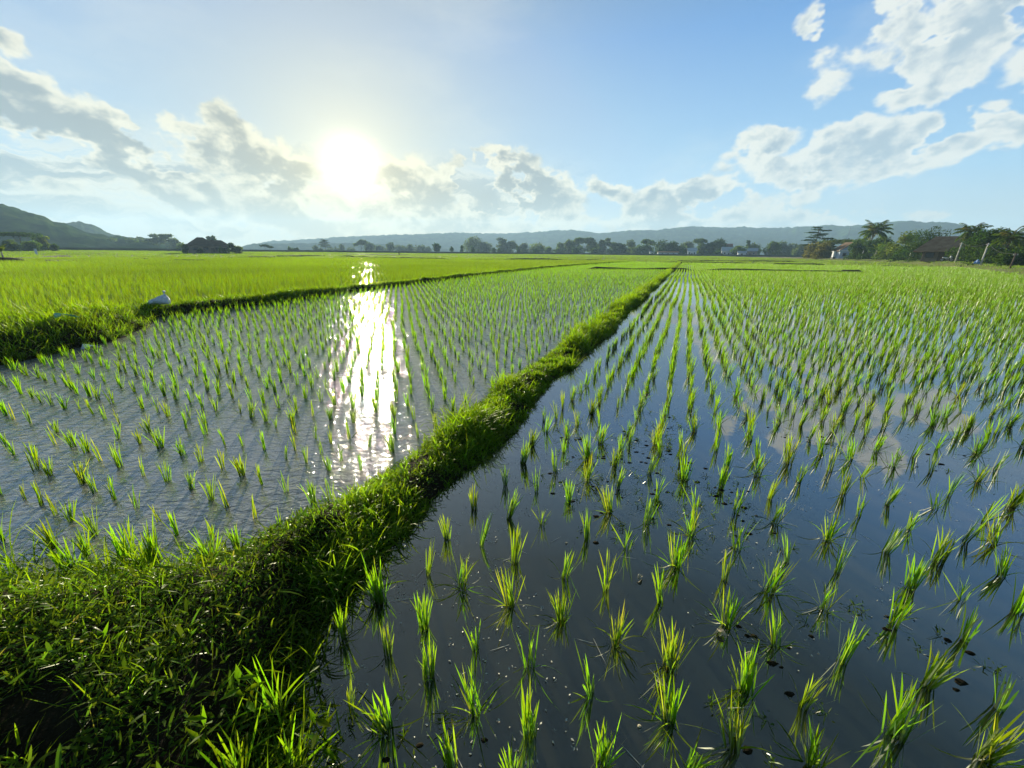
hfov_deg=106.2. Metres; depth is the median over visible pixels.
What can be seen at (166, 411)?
rice plant
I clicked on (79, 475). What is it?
rice plant
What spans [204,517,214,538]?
rice plant
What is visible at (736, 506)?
rice plant
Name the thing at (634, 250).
tree
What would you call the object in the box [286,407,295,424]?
rice plant
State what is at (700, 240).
tree
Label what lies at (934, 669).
rice plant
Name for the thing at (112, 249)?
embankment
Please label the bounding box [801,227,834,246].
tree
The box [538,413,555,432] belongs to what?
rice plant
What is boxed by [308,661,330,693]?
weed plant
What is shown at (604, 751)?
rice plant
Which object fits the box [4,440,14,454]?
rice plant
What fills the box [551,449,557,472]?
rice plant
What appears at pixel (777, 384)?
rice plant
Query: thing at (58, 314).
plastic strip
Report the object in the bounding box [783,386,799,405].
rice plant
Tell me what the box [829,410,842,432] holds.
rice plant
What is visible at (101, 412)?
rice plant
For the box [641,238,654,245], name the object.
tree
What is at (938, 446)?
rice plant
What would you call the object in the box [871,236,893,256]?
tree
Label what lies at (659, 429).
rice plant
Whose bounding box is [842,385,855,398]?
rice plant
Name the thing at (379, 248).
tree
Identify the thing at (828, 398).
rice plant
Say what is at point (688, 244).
tree
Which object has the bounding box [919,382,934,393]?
rice plant
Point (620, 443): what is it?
rice plant
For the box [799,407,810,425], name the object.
rice plant
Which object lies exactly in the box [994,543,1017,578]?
rice plant
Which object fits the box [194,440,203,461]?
rice plant
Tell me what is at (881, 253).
tree
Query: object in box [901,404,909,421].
rice plant
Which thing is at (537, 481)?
rice plant
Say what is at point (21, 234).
tree
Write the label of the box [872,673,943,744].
rice plant
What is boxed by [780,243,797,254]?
tree
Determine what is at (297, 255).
field bund
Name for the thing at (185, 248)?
bush
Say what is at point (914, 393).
rice plant
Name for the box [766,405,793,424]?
rice plant
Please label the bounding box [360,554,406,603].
grass tuft
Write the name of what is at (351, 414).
rice plant
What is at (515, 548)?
rice plant
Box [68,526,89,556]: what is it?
rice plant
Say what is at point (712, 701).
water weeds
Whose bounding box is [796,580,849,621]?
rice plant
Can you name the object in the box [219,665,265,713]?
weed plant
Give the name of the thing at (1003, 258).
tree
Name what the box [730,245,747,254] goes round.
tree
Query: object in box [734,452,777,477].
rice plant
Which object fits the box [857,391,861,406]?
rice plant
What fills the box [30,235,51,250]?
tree
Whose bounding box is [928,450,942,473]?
rice plant
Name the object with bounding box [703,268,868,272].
field bund
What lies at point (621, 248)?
tree
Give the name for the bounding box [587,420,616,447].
rice plant
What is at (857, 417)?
rice plant
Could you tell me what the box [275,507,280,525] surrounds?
rice plant
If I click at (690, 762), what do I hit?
rice plant
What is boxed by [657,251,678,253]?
house
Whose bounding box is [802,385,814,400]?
rice plant
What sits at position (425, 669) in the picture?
rice plant
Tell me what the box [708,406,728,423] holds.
rice plant
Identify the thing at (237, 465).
rice plant
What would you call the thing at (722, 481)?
rice plant
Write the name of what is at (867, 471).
rice plant
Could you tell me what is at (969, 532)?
rice plant
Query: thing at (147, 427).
rice plant
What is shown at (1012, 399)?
rice plant
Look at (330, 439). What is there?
rice plant
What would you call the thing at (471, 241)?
tree
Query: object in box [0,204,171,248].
forested hill
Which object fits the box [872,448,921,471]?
rice plant
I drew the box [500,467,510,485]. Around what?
rice plant
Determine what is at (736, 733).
rice plant
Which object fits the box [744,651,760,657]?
dead leaf
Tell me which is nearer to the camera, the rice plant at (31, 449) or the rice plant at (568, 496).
the rice plant at (568, 496)
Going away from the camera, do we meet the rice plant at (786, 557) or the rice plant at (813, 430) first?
the rice plant at (786, 557)
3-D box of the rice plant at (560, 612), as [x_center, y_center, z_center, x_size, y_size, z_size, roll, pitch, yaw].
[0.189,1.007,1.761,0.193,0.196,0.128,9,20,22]
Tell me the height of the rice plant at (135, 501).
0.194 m
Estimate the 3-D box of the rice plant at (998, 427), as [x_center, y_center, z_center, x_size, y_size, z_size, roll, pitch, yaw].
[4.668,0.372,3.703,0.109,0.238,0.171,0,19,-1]
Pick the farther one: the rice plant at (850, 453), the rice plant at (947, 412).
the rice plant at (947, 412)
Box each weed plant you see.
[71,621,123,647]
[125,712,135,750]
[185,706,222,762]
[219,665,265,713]
[305,707,336,763]
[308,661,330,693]
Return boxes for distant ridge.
[262,221,1023,254]
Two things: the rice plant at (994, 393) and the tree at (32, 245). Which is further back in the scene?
the tree at (32, 245)
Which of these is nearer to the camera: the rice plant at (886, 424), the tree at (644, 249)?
the rice plant at (886, 424)
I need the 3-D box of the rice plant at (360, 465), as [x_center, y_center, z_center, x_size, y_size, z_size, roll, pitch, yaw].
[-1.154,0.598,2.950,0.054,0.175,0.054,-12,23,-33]
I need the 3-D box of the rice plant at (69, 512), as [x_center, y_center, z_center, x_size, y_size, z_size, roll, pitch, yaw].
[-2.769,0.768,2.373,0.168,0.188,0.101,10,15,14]
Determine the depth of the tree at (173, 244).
324.99 m
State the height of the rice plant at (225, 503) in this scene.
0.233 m
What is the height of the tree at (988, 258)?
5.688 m
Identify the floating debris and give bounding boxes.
[290,391,1022,767]
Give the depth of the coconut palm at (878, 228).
124.13 m
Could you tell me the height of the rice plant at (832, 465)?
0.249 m
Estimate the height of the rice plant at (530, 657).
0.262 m
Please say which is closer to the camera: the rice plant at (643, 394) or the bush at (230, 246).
the rice plant at (643, 394)
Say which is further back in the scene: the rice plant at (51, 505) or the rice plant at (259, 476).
the rice plant at (259, 476)
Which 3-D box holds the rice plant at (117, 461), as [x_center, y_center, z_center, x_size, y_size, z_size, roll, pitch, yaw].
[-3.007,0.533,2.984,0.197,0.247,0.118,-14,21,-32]
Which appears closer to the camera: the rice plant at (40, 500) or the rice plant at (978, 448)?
the rice plant at (40, 500)
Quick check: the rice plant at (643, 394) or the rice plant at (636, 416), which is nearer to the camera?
the rice plant at (636, 416)
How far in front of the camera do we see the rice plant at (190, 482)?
2.70 m
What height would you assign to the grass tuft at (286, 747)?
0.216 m
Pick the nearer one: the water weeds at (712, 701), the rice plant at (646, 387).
the water weeds at (712, 701)
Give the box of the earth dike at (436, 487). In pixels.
[383,290,651,508]
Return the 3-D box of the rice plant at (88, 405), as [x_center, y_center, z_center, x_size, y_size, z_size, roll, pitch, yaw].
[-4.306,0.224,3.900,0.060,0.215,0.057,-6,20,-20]
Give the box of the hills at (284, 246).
[242,243,458,251]
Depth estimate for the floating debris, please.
1.81 m
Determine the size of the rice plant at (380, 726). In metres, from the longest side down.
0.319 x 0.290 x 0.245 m
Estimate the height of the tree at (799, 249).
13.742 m
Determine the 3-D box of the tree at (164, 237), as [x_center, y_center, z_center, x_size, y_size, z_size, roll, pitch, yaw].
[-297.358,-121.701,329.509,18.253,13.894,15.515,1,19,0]
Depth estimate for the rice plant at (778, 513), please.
2.40 m
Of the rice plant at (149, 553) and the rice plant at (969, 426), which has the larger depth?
the rice plant at (969, 426)
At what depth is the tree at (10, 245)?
130.13 m
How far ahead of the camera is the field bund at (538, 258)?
105.30 m
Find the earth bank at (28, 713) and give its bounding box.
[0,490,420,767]
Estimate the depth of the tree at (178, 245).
240.12 m
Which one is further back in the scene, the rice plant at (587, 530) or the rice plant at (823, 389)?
the rice plant at (823, 389)
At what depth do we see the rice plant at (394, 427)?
3.55 m
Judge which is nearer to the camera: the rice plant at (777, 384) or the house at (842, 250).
the rice plant at (777, 384)
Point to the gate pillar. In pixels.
(833, 254)
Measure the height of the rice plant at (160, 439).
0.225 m
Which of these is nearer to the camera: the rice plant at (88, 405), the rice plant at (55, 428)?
the rice plant at (55, 428)
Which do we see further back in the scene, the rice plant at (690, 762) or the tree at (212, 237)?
the tree at (212, 237)
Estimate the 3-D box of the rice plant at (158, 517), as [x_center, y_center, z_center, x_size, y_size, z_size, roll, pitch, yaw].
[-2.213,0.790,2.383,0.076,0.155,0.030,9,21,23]
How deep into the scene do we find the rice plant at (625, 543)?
2.17 m
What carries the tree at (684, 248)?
on the ground at (439, 256)
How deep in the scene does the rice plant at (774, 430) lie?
3.64 m
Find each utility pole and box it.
[980,243,988,264]
[1009,253,1016,267]
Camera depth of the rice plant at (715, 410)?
4.11 m
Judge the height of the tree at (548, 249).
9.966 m
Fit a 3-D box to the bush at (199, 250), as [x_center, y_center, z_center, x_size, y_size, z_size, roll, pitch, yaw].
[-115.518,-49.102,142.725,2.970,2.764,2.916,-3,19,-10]
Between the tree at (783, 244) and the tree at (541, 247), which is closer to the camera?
the tree at (783, 244)
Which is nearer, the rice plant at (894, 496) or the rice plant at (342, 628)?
the rice plant at (342, 628)
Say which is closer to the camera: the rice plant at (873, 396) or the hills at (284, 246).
the rice plant at (873, 396)
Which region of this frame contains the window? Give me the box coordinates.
[924,253,934,257]
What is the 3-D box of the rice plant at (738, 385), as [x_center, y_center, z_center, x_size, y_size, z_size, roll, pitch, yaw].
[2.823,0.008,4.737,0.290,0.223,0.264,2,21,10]
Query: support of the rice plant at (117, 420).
on the rippled water at (182, 501)
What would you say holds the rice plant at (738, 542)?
on the still water at (945, 735)
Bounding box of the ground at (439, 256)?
[4,251,925,265]
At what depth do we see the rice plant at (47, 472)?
2.84 m
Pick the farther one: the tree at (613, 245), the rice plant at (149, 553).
the tree at (613, 245)
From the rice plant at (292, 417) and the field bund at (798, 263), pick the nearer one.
the rice plant at (292, 417)
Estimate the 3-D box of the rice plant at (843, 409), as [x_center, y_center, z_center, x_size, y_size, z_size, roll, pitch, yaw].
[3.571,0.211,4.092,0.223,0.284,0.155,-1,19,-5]
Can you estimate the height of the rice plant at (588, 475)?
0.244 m
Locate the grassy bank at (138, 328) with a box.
[0,291,325,364]
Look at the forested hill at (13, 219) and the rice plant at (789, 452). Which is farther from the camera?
the forested hill at (13, 219)
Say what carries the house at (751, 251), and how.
on the ground at (439, 256)
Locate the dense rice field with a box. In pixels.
[0,249,958,311]
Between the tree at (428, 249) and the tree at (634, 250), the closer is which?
the tree at (634, 250)
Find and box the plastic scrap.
[81,344,103,348]
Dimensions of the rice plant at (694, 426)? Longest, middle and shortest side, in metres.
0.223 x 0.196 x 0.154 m
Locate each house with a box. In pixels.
[186,237,229,252]
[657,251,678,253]
[687,248,696,253]
[721,247,735,254]
[737,251,746,254]
[745,248,757,254]
[834,242,856,258]
[913,236,968,261]
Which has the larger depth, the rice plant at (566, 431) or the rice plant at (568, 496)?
the rice plant at (566, 431)
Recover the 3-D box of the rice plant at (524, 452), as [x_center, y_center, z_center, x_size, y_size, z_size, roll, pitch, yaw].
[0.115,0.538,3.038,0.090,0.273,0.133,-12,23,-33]
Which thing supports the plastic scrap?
on the grassy bank at (138, 328)
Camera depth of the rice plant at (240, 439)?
3.29 m
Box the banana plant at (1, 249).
[0,244,6,256]
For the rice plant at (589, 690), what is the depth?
1.44 m
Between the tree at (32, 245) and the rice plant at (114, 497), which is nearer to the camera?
the rice plant at (114, 497)
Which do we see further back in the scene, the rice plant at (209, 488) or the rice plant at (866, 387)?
the rice plant at (866, 387)
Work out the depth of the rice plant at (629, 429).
3.57 m
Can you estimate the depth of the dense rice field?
30.05 m
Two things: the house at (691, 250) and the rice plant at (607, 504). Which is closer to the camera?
the rice plant at (607, 504)
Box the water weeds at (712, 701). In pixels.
[331,409,1006,767]
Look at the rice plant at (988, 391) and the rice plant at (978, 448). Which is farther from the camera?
the rice plant at (988, 391)
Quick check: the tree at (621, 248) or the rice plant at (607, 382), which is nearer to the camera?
the rice plant at (607, 382)
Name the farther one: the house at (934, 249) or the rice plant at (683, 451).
the house at (934, 249)
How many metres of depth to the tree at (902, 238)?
108.51 m
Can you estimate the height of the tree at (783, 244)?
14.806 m
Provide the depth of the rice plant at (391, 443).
3.21 m
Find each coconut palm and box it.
[858,220,893,252]
[953,223,992,260]
[987,226,1023,250]
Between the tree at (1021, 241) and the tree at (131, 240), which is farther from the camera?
the tree at (131, 240)
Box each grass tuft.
[0,725,20,767]
[17,532,98,578]
[82,516,141,565]
[108,513,198,573]
[174,522,234,566]
[194,703,288,767]
[220,656,323,763]
[262,701,339,767]
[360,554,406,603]
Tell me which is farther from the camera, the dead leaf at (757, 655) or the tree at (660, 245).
the tree at (660, 245)
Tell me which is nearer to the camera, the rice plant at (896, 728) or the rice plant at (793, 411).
the rice plant at (896, 728)
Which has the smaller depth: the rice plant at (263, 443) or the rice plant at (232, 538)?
the rice plant at (232, 538)
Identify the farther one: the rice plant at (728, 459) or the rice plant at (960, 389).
the rice plant at (960, 389)
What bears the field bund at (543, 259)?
on the ground at (439, 256)
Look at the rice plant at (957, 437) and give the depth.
3.56 m
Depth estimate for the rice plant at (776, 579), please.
1.91 m
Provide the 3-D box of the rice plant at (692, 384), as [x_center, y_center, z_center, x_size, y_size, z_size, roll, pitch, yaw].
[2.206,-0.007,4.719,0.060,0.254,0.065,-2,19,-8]
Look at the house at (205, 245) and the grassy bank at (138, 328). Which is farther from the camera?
the house at (205, 245)
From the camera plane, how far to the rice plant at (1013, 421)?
3.84 m
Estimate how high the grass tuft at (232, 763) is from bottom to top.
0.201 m
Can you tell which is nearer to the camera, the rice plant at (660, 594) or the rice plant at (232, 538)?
the rice plant at (660, 594)
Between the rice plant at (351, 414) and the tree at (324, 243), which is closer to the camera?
the rice plant at (351, 414)
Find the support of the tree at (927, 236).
on the ground at (439, 256)
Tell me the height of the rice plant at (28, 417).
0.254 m
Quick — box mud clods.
[382,411,975,762]
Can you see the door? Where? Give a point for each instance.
(941, 254)
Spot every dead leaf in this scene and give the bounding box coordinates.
[656,678,666,688]
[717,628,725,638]
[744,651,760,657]
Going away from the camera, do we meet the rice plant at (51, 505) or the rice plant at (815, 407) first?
the rice plant at (51, 505)
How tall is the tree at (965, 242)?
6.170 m
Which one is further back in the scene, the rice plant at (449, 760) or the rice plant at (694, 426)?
the rice plant at (694, 426)
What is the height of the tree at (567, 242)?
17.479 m
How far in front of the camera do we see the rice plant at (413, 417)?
3.86 m
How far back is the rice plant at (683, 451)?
3.08 m
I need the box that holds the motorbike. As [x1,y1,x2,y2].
[940,254,953,260]
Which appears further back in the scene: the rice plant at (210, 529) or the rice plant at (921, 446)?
the rice plant at (921, 446)
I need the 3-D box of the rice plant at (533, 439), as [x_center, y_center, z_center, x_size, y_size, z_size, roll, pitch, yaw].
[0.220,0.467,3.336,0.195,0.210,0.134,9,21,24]
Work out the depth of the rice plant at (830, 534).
2.27 m
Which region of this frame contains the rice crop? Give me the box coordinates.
[0,261,1023,767]
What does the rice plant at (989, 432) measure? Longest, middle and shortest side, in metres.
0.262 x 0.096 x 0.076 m
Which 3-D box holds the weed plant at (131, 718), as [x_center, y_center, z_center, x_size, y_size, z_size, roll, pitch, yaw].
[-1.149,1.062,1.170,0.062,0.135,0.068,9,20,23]
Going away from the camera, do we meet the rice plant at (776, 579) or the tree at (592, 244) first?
the rice plant at (776, 579)
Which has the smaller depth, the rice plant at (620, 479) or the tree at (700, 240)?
the rice plant at (620, 479)
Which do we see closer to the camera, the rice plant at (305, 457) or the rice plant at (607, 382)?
the rice plant at (305, 457)
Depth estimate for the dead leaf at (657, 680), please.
1.50 m
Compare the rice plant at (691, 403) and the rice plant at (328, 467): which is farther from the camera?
the rice plant at (691, 403)
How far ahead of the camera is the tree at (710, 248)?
303.71 m
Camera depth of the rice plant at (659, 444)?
3.22 m
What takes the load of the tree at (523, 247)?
on the ground at (439, 256)
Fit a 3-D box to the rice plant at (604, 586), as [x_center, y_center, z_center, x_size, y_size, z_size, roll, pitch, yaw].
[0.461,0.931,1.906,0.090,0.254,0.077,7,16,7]
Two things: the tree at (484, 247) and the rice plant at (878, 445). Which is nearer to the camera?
the rice plant at (878, 445)
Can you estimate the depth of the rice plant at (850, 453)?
3.17 m
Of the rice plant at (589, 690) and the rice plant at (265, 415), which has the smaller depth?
the rice plant at (589, 690)
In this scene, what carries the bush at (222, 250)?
on the ground at (439, 256)
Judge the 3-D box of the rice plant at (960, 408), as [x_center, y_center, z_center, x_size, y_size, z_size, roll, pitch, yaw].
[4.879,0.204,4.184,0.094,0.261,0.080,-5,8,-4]
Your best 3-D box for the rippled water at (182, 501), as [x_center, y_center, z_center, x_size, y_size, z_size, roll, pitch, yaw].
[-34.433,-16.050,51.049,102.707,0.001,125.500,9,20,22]
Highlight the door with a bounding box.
[936,252,945,260]
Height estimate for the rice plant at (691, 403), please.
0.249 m
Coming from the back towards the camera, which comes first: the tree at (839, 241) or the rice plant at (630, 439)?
the tree at (839, 241)
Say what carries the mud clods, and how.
on the still water at (945, 735)
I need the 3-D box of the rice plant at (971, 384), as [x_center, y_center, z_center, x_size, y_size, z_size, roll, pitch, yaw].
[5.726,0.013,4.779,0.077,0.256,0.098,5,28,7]
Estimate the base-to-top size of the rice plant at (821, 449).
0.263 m
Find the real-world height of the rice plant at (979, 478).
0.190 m
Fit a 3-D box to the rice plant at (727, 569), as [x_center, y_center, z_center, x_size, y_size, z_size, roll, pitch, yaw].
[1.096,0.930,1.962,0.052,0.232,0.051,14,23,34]
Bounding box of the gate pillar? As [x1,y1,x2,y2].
[830,251,836,258]
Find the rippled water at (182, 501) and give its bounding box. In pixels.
[0,257,672,578]
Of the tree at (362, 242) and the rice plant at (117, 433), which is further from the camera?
the tree at (362, 242)
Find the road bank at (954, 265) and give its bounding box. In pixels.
[756,257,1023,274]
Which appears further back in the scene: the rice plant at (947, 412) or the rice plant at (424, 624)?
the rice plant at (947, 412)
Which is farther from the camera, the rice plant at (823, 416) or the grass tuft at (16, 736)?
the rice plant at (823, 416)
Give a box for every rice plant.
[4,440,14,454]
[5,403,14,419]
[11,486,26,500]
[17,444,39,470]
[22,404,40,423]
[22,442,37,458]
[22,516,57,549]
[30,479,43,505]
[34,456,55,476]
[38,426,56,445]
[42,490,67,515]
[46,419,58,432]
[51,495,76,521]
[53,429,76,446]
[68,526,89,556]
[70,461,88,484]
[72,508,100,536]
[74,431,90,452]
[75,440,101,464]
[82,471,97,493]
[83,399,93,413]
[96,404,106,419]
[101,475,116,499]
[107,439,124,467]
[111,409,119,423]
[111,420,120,438]
[117,522,134,553]
[121,533,153,569]
[127,484,139,508]
[131,429,142,443]
[138,416,150,432]
[138,457,161,475]
[141,426,164,448]
[147,504,160,521]
[151,396,158,412]
[155,460,171,481]
[158,401,170,416]
[162,511,178,535]
[170,434,185,455]
[181,404,190,419]
[181,410,188,428]
[185,471,195,489]
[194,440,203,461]
[197,408,207,424]
[197,417,208,435]
[198,475,217,500]
[203,480,228,514]
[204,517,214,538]
[215,449,224,467]
[217,429,225,443]
[224,524,240,548]
[230,454,246,476]
[236,428,244,446]
[247,402,255,417]
[251,495,270,518]
[253,464,262,484]
[257,429,265,449]
[258,403,268,421]
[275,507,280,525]
[277,470,288,492]
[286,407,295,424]
[290,415,304,432]
[290,428,308,450]
[296,479,317,504]
[300,444,307,462]
[319,480,333,499]
[321,454,331,470]
[322,425,331,443]
[326,406,332,419]
[332,598,347,641]
[334,677,366,723]
[344,419,358,438]
[344,679,426,767]
[349,408,355,422]
[354,560,391,620]
[357,454,361,469]
[366,622,393,658]
[384,430,393,452]
[387,400,396,415]
[388,416,395,433]
[409,404,416,418]
[410,593,432,640]
[417,635,436,682]
[423,538,434,576]
[427,717,457,767]
[429,554,483,600]
[429,659,505,745]
[437,513,451,539]
[464,619,480,651]
[468,484,479,510]
[478,516,491,547]
[480,563,538,635]
[493,522,526,563]
[499,736,523,767]
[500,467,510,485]
[506,488,523,518]
[513,622,556,670]
[517,680,538,742]
[520,439,531,463]
[527,428,548,445]
[531,504,551,525]
[532,466,540,492]
[533,586,575,626]
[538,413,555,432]
[547,547,581,578]
[549,401,559,420]
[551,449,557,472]
[555,418,579,441]
[560,390,564,408]
[560,438,568,452]
[562,477,575,502]
[568,383,578,400]
[568,410,585,424]
[575,643,617,700]
[576,454,600,486]
[577,380,583,393]
[577,434,595,460]
[579,511,592,541]
[585,713,623,767]
[587,397,605,413]
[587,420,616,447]
[589,601,645,671]
[594,388,603,403]
[595,405,601,425]
[595,485,632,521]
[597,552,615,591]
[605,374,609,388]
[611,448,621,466]
[611,524,636,550]
[616,465,626,488]
[618,435,627,450]
[621,419,640,435]
[623,661,716,767]
[628,427,634,445]
[630,494,658,524]
[633,407,640,421]
[637,385,652,400]
[638,392,648,410]
[638,451,659,474]
[640,617,698,675]
[641,380,653,393]
[644,528,710,587]
[646,423,663,447]
[648,417,678,439]
[651,564,664,605]
[655,429,666,454]
[655,478,667,499]
[659,408,663,425]
[659,723,721,767]
[667,382,671,396]
[667,387,674,405]
[667,503,711,542]
[678,430,684,447]
[678,439,691,464]
[680,456,693,480]
[682,485,701,512]
[683,412,700,432]
[688,390,695,409]
[690,376,694,391]
[696,587,759,641]
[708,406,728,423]
[710,379,717,394]
[712,392,723,412]
[713,690,771,759]
[714,431,721,451]
[715,412,722,435]
[715,463,730,488]
[721,549,732,581]
[723,440,734,468]
[723,642,774,698]
[727,376,752,392]
[728,517,759,551]
[729,387,743,398]
[733,488,748,514]
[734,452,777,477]
[735,393,746,406]
[735,403,754,418]
[737,604,803,655]
[742,419,759,440]
[747,407,760,427]
[750,552,801,604]
[753,437,760,458]
[756,499,793,530]
[760,385,767,401]
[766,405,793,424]
[767,478,780,499]
[773,416,779,432]
[774,377,784,390]
[774,718,849,767]
[778,380,786,397]
[781,530,794,562]
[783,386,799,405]
[783,435,806,463]
[790,675,826,710]
[792,399,801,415]
[794,378,810,391]
[795,464,807,482]
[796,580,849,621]
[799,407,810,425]
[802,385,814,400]
[805,394,823,409]
[808,422,818,438]
[810,509,858,553]
[816,428,829,455]
[818,380,835,395]
[819,404,832,421]
[820,389,834,403]
[825,447,844,471]
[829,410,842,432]
[832,430,848,445]
[833,375,851,390]
[833,438,870,462]
[835,539,854,573]
[837,470,858,494]
[837,617,869,664]
[839,392,856,414]
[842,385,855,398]
[854,407,862,425]
[856,459,876,477]
[856,494,868,516]
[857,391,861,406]
[861,380,869,392]
[863,418,873,437]
[864,434,896,452]
[865,398,874,416]
[866,389,884,401]
[869,525,908,553]
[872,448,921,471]
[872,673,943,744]
[881,411,894,429]
[885,393,895,411]
[885,482,902,505]
[888,383,898,396]
[888,589,923,629]
[899,647,967,689]
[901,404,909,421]
[903,392,915,405]
[904,553,932,591]
[906,511,924,530]
[911,439,930,457]
[912,386,920,397]
[912,398,927,414]
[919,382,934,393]
[920,527,960,563]
[921,406,944,426]
[925,488,946,509]
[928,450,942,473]
[929,431,949,448]
[931,395,940,407]
[938,389,946,401]
[939,423,973,440]
[942,401,956,418]
[944,573,979,602]
[947,381,977,397]
[947,473,966,495]
[952,704,1023,767]
[955,393,968,412]
[959,605,982,641]
[961,517,987,542]
[962,411,986,431]
[962,434,995,454]
[963,462,1004,484]
[964,377,976,391]
[967,509,1023,545]
[979,388,999,400]
[979,496,1018,522]
[980,381,1007,395]
[983,420,993,443]
[989,401,1006,415]
[992,665,1018,712]
[993,449,1012,470]
[994,415,1007,434]
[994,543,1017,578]
[1001,393,1012,408]
[1004,388,1022,402]
[1005,483,1023,509]
[1006,408,1022,426]
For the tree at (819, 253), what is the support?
on the ground at (439, 256)
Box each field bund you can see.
[0,257,27,261]
[15,255,72,257]
[227,256,277,257]
[274,255,325,256]
[342,255,444,259]
[472,259,599,260]
[506,258,578,259]
[588,267,688,269]
[658,262,749,263]
[673,260,794,261]
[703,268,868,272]
[774,263,824,265]
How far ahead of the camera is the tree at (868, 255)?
125.13 m
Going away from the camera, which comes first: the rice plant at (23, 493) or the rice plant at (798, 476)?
the rice plant at (23, 493)
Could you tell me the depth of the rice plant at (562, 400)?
4.15 m
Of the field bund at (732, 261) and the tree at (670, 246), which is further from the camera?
the tree at (670, 246)
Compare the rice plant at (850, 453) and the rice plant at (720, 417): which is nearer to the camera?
the rice plant at (850, 453)
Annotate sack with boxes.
[148,291,170,303]
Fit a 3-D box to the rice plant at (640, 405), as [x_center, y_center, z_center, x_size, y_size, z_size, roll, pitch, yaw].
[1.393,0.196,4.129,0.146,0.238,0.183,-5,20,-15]
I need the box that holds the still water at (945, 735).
[275,263,1023,767]
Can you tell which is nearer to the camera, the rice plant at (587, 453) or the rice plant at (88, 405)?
the rice plant at (587, 453)
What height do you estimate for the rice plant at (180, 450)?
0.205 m
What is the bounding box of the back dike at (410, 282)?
[286,261,630,299]
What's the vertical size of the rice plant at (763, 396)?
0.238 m
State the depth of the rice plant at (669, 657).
1.54 m
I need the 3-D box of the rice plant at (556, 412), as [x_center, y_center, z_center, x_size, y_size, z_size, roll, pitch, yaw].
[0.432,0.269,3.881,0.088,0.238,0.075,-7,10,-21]
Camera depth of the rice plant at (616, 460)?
3.03 m
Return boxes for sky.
[0,0,1023,246]
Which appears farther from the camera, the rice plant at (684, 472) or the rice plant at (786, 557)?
the rice plant at (684, 472)
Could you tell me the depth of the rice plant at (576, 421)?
3.78 m
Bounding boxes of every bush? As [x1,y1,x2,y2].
[180,244,188,252]
[196,248,205,252]
[217,246,227,253]
[227,243,233,252]
[232,245,242,253]
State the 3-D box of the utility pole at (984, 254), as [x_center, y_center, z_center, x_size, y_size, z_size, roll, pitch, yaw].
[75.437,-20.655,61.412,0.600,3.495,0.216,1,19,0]
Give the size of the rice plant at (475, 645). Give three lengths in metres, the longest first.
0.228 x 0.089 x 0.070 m
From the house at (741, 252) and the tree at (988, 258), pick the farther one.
the house at (741, 252)
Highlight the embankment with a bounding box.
[17,247,804,256]
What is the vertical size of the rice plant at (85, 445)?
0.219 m
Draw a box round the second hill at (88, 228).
[60,221,119,236]
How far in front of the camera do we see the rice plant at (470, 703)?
1.40 m
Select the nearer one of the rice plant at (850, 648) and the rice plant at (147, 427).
the rice plant at (850, 648)
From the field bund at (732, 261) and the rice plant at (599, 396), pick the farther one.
the field bund at (732, 261)
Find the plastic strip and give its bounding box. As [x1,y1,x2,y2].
[53,313,76,317]
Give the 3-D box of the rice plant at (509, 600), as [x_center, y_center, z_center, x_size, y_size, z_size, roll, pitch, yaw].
[-0.041,0.984,1.792,0.282,0.228,0.310,-15,20,-13]
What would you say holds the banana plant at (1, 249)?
on the field bund at (6, 258)
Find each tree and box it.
[0,232,43,242]
[0,239,26,251]
[18,240,42,250]
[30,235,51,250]
[47,243,59,250]
[125,238,138,242]
[145,237,164,246]
[149,233,177,246]
[169,237,179,248]
[176,242,183,248]
[205,235,215,240]
[318,239,331,249]
[353,239,367,250]
[363,242,376,250]
[374,245,385,250]
[385,242,396,250]
[394,244,406,250]
[403,244,413,250]
[414,244,425,251]
[424,246,430,251]
[432,242,440,251]
[463,236,482,251]
[476,242,492,251]
[496,237,506,251]
[503,241,517,251]
[516,243,528,252]
[527,242,545,252]
[544,246,554,252]
[553,242,566,252]
[564,239,572,252]
[569,239,585,252]
[571,246,578,252]
[574,237,594,248]
[585,239,601,251]
[588,247,598,252]
[598,238,610,247]
[599,245,606,252]
[606,241,618,252]
[614,242,628,252]
[626,239,635,252]
[630,244,642,253]
[638,243,653,253]
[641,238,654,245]
[649,239,674,253]
[664,241,683,253]
[676,244,686,253]
[679,241,693,247]
[692,238,707,245]
[696,242,706,253]
[704,242,716,253]
[713,237,727,250]
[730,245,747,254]
[747,242,762,254]
[762,241,781,254]
[779,240,789,254]
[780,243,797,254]
[792,244,807,254]
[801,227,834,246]
[801,241,820,257]
[806,239,837,255]
[810,241,836,259]
[820,238,867,243]
[843,240,867,259]
[855,239,884,259]
[870,240,901,260]
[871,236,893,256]
[884,229,919,259]
[886,243,916,261]
[897,225,951,256]
[897,241,927,261]
[943,246,982,262]
[944,230,986,257]
[959,227,1011,258]
[960,243,1019,266]
[990,246,1023,266]
[1001,238,1023,251]
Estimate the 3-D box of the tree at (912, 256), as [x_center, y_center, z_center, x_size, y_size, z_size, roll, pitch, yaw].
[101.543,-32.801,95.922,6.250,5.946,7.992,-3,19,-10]
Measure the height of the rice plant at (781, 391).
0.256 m

